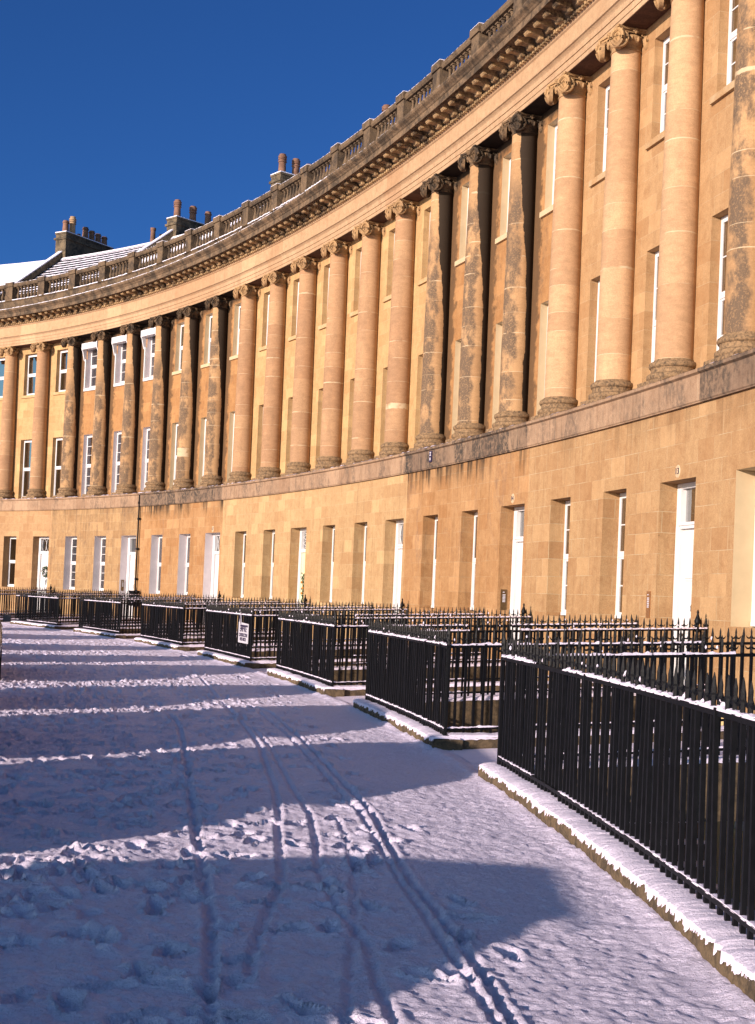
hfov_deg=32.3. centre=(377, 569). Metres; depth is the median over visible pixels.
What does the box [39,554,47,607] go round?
door
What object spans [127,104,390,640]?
terraced house
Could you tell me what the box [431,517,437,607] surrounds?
window
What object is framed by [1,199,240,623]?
terraced house
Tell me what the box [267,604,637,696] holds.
area railing
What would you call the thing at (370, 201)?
terraced house
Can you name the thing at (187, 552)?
window
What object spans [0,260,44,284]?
terraced house
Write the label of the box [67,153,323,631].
terraced house
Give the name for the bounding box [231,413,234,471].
window
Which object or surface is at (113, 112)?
sky
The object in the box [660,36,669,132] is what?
window
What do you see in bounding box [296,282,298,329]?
window
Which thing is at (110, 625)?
area railing
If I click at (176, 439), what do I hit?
window
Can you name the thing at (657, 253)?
window
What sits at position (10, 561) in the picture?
window
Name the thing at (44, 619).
area railing
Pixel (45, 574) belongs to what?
wreath
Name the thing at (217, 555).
door
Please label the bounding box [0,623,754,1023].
pavement
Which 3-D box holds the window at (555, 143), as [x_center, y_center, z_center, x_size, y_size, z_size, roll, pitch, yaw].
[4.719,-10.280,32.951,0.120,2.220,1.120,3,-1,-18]
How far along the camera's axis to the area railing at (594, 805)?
8.54 m
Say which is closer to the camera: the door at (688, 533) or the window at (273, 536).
the door at (688, 533)
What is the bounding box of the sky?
[0,0,506,264]
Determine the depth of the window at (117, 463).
64.66 m
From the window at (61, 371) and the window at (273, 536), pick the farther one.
the window at (61, 371)
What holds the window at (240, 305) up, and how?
in the terraced house at (191, 285)
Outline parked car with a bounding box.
[0,614,10,678]
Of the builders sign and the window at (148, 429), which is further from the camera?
the window at (148, 429)
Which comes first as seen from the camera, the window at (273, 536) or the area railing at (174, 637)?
the area railing at (174, 637)
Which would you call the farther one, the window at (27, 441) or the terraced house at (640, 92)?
the window at (27, 441)
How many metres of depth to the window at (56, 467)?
68.53 m
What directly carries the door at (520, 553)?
in the terraced house at (481, 121)
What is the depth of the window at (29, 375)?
70.39 m
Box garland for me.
[300,572,304,601]
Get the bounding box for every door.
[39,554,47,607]
[129,555,134,617]
[214,554,218,605]
[301,552,304,606]
[396,549,401,613]
[516,542,522,642]
[681,528,693,684]
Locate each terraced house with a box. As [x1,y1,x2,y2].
[0,216,161,612]
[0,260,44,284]
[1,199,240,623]
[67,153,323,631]
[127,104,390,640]
[186,73,432,653]
[257,0,569,671]
[338,0,738,701]
[452,0,754,901]
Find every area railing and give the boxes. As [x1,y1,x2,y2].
[0,584,110,621]
[10,588,195,629]
[73,591,279,638]
[134,594,372,650]
[197,598,484,668]
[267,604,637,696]
[353,610,754,892]
[478,631,754,1001]
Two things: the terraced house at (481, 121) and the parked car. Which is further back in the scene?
the terraced house at (481, 121)
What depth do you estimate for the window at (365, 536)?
43.26 m
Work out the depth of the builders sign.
31.35 m
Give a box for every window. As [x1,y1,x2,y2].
[0,358,4,397]
[8,537,15,586]
[21,440,31,497]
[27,354,36,394]
[53,438,62,495]
[59,350,67,391]
[69,537,76,589]
[85,435,91,493]
[90,350,96,387]
[99,537,105,590]
[115,432,121,489]
[120,343,125,382]
[144,428,149,487]
[150,336,154,376]
[156,536,162,593]
[173,424,177,484]
[179,324,183,369]
[184,535,189,594]
[202,418,206,475]
[208,315,212,362]
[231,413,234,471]
[237,305,240,354]
[241,532,245,597]
[266,294,269,344]
[269,531,274,598]
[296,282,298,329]
[329,527,334,601]
[361,524,366,603]
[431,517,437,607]
[470,512,477,609]
[507,159,510,224]
[552,125,557,204]
[561,501,570,614]
[594,281,599,381]
[603,85,609,171]
[615,493,625,617]
[651,251,658,362]
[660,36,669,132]
[716,215,727,350]
[726,0,737,84]
[750,526,754,625]
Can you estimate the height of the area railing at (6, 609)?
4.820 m
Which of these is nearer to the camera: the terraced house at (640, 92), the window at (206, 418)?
the terraced house at (640, 92)
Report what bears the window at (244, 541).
in the terraced house at (274, 247)
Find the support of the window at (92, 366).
in the terraced house at (107, 313)
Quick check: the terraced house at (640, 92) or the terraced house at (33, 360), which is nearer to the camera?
the terraced house at (640, 92)
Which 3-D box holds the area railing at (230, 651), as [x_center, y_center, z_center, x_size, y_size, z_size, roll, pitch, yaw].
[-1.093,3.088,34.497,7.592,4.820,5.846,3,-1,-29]
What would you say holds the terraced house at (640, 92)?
on the area floor
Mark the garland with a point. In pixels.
(302, 588)
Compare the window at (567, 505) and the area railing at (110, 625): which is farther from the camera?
the area railing at (110, 625)
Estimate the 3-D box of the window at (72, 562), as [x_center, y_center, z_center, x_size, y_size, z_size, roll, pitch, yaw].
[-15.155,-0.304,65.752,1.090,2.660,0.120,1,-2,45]
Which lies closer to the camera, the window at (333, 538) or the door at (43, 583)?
the window at (333, 538)
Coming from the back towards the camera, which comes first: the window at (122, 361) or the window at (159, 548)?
the window at (122, 361)
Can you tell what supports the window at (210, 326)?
in the terraced house at (191, 285)
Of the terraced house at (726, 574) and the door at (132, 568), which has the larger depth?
the door at (132, 568)
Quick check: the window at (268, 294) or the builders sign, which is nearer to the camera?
the builders sign
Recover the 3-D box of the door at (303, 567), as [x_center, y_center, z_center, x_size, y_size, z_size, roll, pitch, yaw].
[-2.573,0.900,47.800,0.096,3.050,1.110,3,-1,-27]
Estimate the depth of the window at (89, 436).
66.65 m
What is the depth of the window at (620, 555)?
27.73 m
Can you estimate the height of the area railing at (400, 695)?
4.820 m
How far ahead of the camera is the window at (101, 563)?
64.11 m
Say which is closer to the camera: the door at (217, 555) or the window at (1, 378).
the door at (217, 555)
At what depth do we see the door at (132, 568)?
61.90 m
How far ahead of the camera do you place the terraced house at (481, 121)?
35.89 m
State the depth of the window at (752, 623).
22.39 m
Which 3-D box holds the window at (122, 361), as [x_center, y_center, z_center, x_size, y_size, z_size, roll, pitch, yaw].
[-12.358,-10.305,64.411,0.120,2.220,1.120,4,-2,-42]
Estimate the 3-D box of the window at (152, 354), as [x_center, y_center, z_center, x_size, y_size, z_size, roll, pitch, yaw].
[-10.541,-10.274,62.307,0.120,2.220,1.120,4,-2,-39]
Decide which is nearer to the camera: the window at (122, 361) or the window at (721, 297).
the window at (721, 297)
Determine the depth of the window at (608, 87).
30.79 m
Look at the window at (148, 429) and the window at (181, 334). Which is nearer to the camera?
the window at (181, 334)
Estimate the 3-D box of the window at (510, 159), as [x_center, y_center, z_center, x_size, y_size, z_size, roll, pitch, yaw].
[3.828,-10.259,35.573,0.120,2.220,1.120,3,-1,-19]
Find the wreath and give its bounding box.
[41,566,47,576]
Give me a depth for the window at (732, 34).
25.46 m
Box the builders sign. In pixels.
[238,613,248,643]
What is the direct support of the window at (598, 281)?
in the terraced house at (640, 92)
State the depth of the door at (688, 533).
24.86 m
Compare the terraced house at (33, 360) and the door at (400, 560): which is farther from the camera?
the terraced house at (33, 360)
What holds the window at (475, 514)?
in the terraced house at (481, 121)

